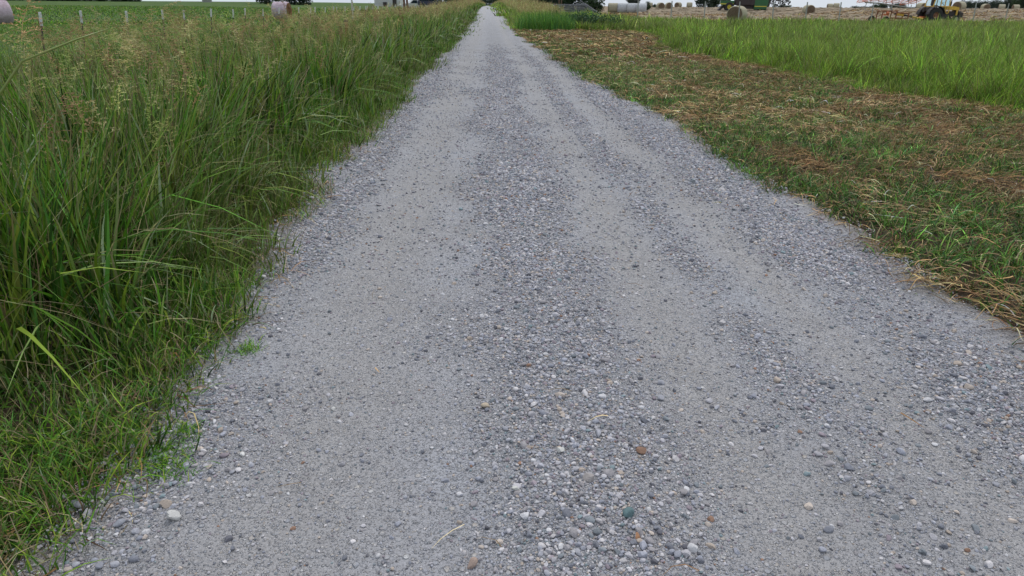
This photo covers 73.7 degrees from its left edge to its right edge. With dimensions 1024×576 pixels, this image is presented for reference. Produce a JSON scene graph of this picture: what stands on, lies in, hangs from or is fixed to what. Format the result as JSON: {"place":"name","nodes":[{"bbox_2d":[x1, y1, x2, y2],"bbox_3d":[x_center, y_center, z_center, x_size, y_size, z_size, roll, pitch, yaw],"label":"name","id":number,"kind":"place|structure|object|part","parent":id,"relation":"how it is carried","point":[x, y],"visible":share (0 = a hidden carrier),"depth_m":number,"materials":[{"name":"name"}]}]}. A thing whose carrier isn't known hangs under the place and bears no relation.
{"place":"outdoors","nodes":[
{"label":"outdoors","id":0,"kind":"place"},
{"bbox_2d":[0,4,420,64],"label":"pasture grass","id":1,"kind":"structure","parent":0,"point":[113,8],"depth_m":62.22,"materials":[{"name":"green plant"}]},
{"bbox_2d":[0,0,486,575],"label":"tall grass","id":2,"kind":"structure","parent":0,"point":[138,178],"depth_m":3.29,"materials":[{"name":"green plant"}]},
{"bbox_2d":[0,6,1023,575],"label":"road","id":3,"kind":"structure","parent":0,"point":[380,508],"depth_m":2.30,"materials":[{"name":"grey gravel"}]},
{"bbox_2d":[71,500,85,508],"bbox_3d":[-1.149,0.575,1.807,0.046,0.024,0.022,5,23,11],"label":"stone","id":4,"kind":"object","parent":3,"relation":"on","point":[76,504],"visible":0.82,"depth_m":1.80,"materials":[{"name":"grey stone"}]},
{"bbox_2d":[113,518,125,526],"bbox_3d":[-1.004,0.601,1.749,0.018,0.015,0.031,12,25,26],"label":"stone","id":5,"kind":"object","parent":3,"relation":"on","point":[118,522],"visible":1,"depth_m":1.75,"materials":[{"name":"grey stone"}]},
{"bbox_2d":[166,510,180,520],"bbox_3d":[-0.877,0.589,1.769,0.035,0.029,0.029,0,22,-2],"label":"stone","id":6,"kind":"object","parent":3,"relation":"on","point":[175,515],"visible":1,"depth_m":1.76,"materials":[{"name":"white stone"}]},
{"bbox_2d":[467,557,477,568],"bbox_3d":[-0.094,0.653,1.628,0.026,0.021,0.024,0,22,-2],"label":"stone","id":7,"kind":"object","parent":3,"relation":"on","point":[473,562],"visible":1,"depth_m":1.62,"materials":[{"name":"beige stone"}]},
{"bbox_2d":[481,402,489,407],"bbox_3d":[-0.088,0.390,2.273,0.030,0.018,0.023,0,22,-2],"label":"stone","id":8,"kind":"object","parent":3,"relation":"on","point":[485,404],"visible":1,"depth_m":2.26,"materials":[{"name":"beige stone"}]},
{"bbox_2d":[557,447,564,452],"bbox_3d":[0.145,0.480,2.028,0.025,0.018,0.023,21,30,40],"label":"stone","id":9,"kind":"object","parent":3,"relation":"on","point":[560,449],"visible":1,"depth_m":2.02,"materials":[{"name":"white stone"}]},
{"bbox_2d":[582,473,593,482],"bbox_3d":[0.212,0.530,1.908,0.031,0.022,0.029,17,28,35],"label":"stone","id":10,"kind":"object","parent":3,"relation":"on","point":[588,477],"visible":1,"depth_m":1.90,"materials":[{"name":"grey stone"}]},
{"bbox_2d":[623,507,633,517],"bbox_3d":[0.304,0.585,1.781,0.032,0.023,0.034,0,22,-2],"label":"stone","id":11,"kind":"object","parent":3,"relation":"on","point":[628,512],"visible":1,"depth_m":1.77,"materials":[{"name":"stone"}]},
{"bbox_2d":[0,0,1023,554],"bbox_3d":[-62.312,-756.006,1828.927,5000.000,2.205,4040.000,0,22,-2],"label":"ground","id":12,"kind":"structure","parent":0,"point":[328,4],"depth_m":5.32,"materials":[{"name":"soil"}]},
{"bbox_2d":[0,0,13,23],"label":"hay bale","id":13,"kind":"object","parent":12,"relation":"on","point":[6,14],"visible":0.85,"depth_m":42.59},
{"bbox_2d":[38,12,44,49],"bbox_3d":[-12.444,-6.667,18.123,0.062,1.223,0.046,6,21,-3],"label":"fence post","id":14,"kind":"object","parent":12,"relation":"on","point":[40,15],"visible":0.51,"depth_m":18.00,"materials":[{"name":"metal"}]},
{"bbox_2d":[0,28,108,95],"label":"grass stalk","id":15,"kind":"object","parent":12,"relation":"on","point":[18,67],"depth_m":2.38,"materials":[{"name":"green plant"}]},
{"bbox_2d":[79,10,84,44],"bbox_3d":[-12.775,-7.605,20.359,0.063,1.237,0.046,11,25,8],"label":"fence post","id":16,"kind":"object","parent":12,"relation":"on","point":[80,14],"visible":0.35,"depth_m":20.20,"materials":[{"name":"metal"}]},
{"bbox_2d":[111,0,140,1],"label":"tree","id":17,"kind":"object","parent":12,"relation":"on","point":[126,0],"visible":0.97,"depth_m":195.94,"materials":[{"name":"green plant"}]},
{"bbox_2d":[256,0,279,3],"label":"tree","id":18,"kind":"object","parent":12,"relation":"on","point":[265,1],"visible":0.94,"depth_m":168.54,"materials":[{"name":"green plant"}]},
{"bbox_2d":[271,2,291,18],"bbox_3d":[-19.687,-23.755,58.407,1.438,1.345,1.503,2,23,4],"label":"hay bale","id":19,"kind":"object","parent":12,"relation":"on","point":[277,5],"visible":0.69,"depth_m":57.84},
{"bbox_2d":[280,0,312,4],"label":"tree","id":20,"kind":"object","parent":12,"relation":"on","point":[301,2],"visible":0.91,"depth_m":166.52,"materials":[{"name":"green plant"}]},
{"bbox_2d":[374,0,402,6],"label":"farm building","id":21,"kind":"structure","parent":12,"relation":"on","point":[384,2],"depth_m":175.39,"materials":[{"name":"white paint"}]},
{"bbox_2d":[399,0,426,7],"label":"pickup truck","id":22,"kind":"object","parent":12,"relation":"on","point":[414,2],"visible":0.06,"depth_m":117.25,"materials":[{"name":"white paint"}]},
{"bbox_2d":[417,0,444,7],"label":"parked car","id":23,"kind":"object","parent":12,"relation":"on","point":[426,2],"visible":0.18,"depth_m":113.53,"materials":[{"name":"blue paint"}]},
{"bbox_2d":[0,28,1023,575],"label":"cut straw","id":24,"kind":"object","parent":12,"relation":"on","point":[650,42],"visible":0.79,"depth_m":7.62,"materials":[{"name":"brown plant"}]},
{"bbox_2d":[480,0,558,5],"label":"road end woods","id":25,"kind":"object","parent":12,"relation":"on","point":[488,1],"visible":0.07,"depth_m":436.94,"materials":[{"name":"green plant"}]},
{"bbox_2d":[529,0,563,5],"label":"tree","id":26,"kind":"object","parent":12,"relation":"on","point":[553,2],"visible":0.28,"depth_m":123.15,"materials":[{"name":"green plant"}]},
{"bbox_2d":[565,13,588,24],"bbox_3d":[3.426,-14.829,37.718,1.564,1.109,1.547,-13,26,-29],"label":"weed plant","id":27,"kind":"object","parent":12,"relation":"on","point":[575,16],"visible":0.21,"depth_m":37.53,"materials":[{"name":"green plant"}]},
{"bbox_2d":[560,0,605,11],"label":"tree","id":28,"kind":"object","parent":12,"relation":"on","point":[592,3],"visible":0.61,"depth_m":107.82,"materials":[{"name":"green plant"}]},
{"bbox_2d":[573,9,598,24],"bbox_3d":[4.153,-14.629,37.213,1.640,1.139,1.703,-18,29,-38],"label":"weed plant","id":29,"kind":"object","parent":12,"relation":"on","point":[583,18],"visible":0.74,"depth_m":37.13,"materials":[{"name":"green plant"}]},
{"bbox_2d":[585,0,604,11],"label":"bush","id":30,"kind":"object","parent":12,"relation":"on","point":[602,9],"visible":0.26,"depth_m":110.59,"materials":[{"name":"green plant"}]},
{"bbox_2d":[589,11,613,24],"bbox_3d":[4.751,-14.708,37.607,1.337,1.005,1.428,19,29,37],"label":"weed plant","id":31,"kind":"object","parent":12,"relation":"on","point":[602,20],"visible":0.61,"depth_m":37.57,"materials":[{"name":"green plant"}]},
{"bbox_2d":[600,13,624,24],"bbox_3d":[5.568,-14.895,38.172,1.599,0.942,1.289,8,24,17],"label":"weed plant","id":32,"kind":"object","parent":12,"relation":"on","point":[620,20],"visible":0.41,"depth_m":37.97,"materials":[{"name":"green plant"}]},
{"bbox_2d":[608,3,617,12],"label":"hay bale","id":33,"kind":"object","parent":12,"relation":"on","point":[612,7],"visible":0.9,"depth_m":109.44},
{"bbox_2d":[617,3,626,12],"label":"hay bale","id":34,"kind":"object","parent":12,"relation":"on","point":[621,7],"visible":0.89,"depth_m":108.97},
{"bbox_2d":[626,3,636,12],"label":"hay bale","id":35,"kind":"object","parent":12,"relation":"on","point":[631,7],"visible":0.8,"depth_m":108.52},
{"bbox_2d":[626,0,639,2],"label":"tree","id":36,"kind":"object","parent":12,"relation":"on","point":[632,1],"visible":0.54,"depth_m":211.01,"materials":[{"name":"green plant"}]},
{"bbox_2d":[636,3,646,11],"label":"hay bale","id":37,"kind":"object","parent":12,"relation":"on","point":[642,7],"visible":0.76,"depth_m":108.01},
{"bbox_2d":[656,3,664,7],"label":"hay bale","id":38,"kind":"object","parent":12,"relation":"on","point":[660,5],"visible":0.85,"depth_m":138.00},
{"bbox_2d":[665,2,672,8],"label":"hay bale","id":39,"kind":"object","parent":12,"relation":"on","point":[667,5],"visible":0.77,"depth_m":145.38},
{"bbox_2d":[674,2,681,6],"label":"hay bale","id":40,"kind":"object","parent":12,"relation":"on","point":[677,4],"visible":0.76,"depth_m":174.94},
{"bbox_2d":[694,0,713,6],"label":"tree","id":41,"kind":"object","parent":12,"relation":"on","point":[701,2],"visible":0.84,"depth_m":174.54,"materials":[{"name":"green plant"}]},
{"bbox_2d":[709,0,720,6],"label":"tree","id":42,"kind":"object","parent":12,"relation":"on","point":[716,3],"visible":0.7,"depth_m":178.86,"materials":[{"name":"green plant"}]},
{"bbox_2d":[726,6,747,19],"bbox_3d":[20.323,-24.739,61.670,1.541,1.360,1.502,16,27,33],"label":"hay bale","id":43,"kind":"object","parent":12,"relation":"on","point":[733,10],"visible":0.69,"depth_m":61.12},
{"bbox_2d":[717,0,768,10],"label":"combine harvester","id":44,"kind":"object","parent":12,"relation":"on","point":[760,5],"visible":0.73,"depth_m":123.45,"materials":[{"name":"metal"}]},
{"bbox_2d":[767,0,790,7],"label":"tree","id":45,"kind":"object","parent":12,"relation":"on","point":[775,4],"visible":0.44,"depth_m":145.18,"materials":[{"name":"green plant"}]},
{"bbox_2d":[802,5,814,12],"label":"hay bale","id":46,"kind":"object","parent":12,"relation":"on","point":[810,8],"visible":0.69,"depth_m":103.07},
{"bbox_2d":[593,6,1023,21],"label":"hay windrows","id":47,"kind":"object","parent":12,"relation":"on","point":[715,13],"visible":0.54,"depth_m":92.78,"materials":[{"name":"plant"}]},
{"bbox_2d":[857,0,922,20],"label":"hay rake","id":48,"kind":"object","parent":12,"relation":"on","point":[897,13],"visible":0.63,"depth_m":62.22,"materials":[{"name":"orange metal"}]},
{"bbox_2d":[916,3,924,7],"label":"hay bale","id":49,"kind":"object","parent":12,"relation":"on","point":[919,5],"visible":0.56,"depth_m":138.00},
{"bbox_2d":[850,0,1023,8],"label":"woods","id":50,"kind":"object","parent":12,"relation":"on","point":[994,3],"visible":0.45,"depth_m":370.87,"materials":[{"name":"green plant"}]},
{"bbox_2d":[916,0,962,20],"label":"tractor","id":51,"kind":"object","parent":12,"relation":"on","point":[930,9],"visible":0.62,"depth_m":63.89,"materials":[{"name":"yellow metal"}]},
{"bbox_3d":[39.526,-26.648,63.352,0.600,0.880,0.012,-1,23,-5],"label":"window","id":52,"kind":"part","parent":51,"relation":"part of","materials":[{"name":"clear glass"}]},
{"bbox_2d":[952,1,966,9],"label":"hay bale","id":53,"kind":"object","parent":12,"relation":"on","point":[961,5],"visible":0.59,"depth_m":102.82},
{"bbox_2d":[980,4,990,8],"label":"hay bale","id":54,"kind":"object","parent":12,"relation":"on","point":[985,6],"visible":0.77,"depth_m":151.78},
{"bbox_2d":[998,4,1005,8],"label":"hay bale","id":55,"kind":"object","parent":12,"relation":"on","point":[1001,6],"visible":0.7,"depth_m":165.65},
{"bbox_2d":[1011,5,1019,8],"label":"hay bale","id":56,"kind":"object","parent":12,"relation":"on","point":[1015,6],"visible":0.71,"depth_m":170.22},
{"bbox_2d":[81,0,1003,8],"label":"sky","id":57,"kind":"structure","parent":0,"point":[794,3],"materials":[{"name":"white"}]},
{"bbox_2d":[551,0,596,12],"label":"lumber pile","id":58,"kind":"object","parent":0,"point":[581,6],"visible":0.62,"depth_m":71.66,"materials":[{"name":"grey wood"}]},
{"bbox_2d":[487,0,1023,122],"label":"green field grass","id":59,"kind":"structure","parent":0,"point":[957,59],"depth_m":17.48,"materials":[{"name":"green plant"}]},
{"bbox_2d":[513,29,1023,363],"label":"mown grass","id":60,"kind":"structure","parent":0,"point":[981,225],"depth_m":6.18,"materials":[{"name":"green plant"}]}
]}

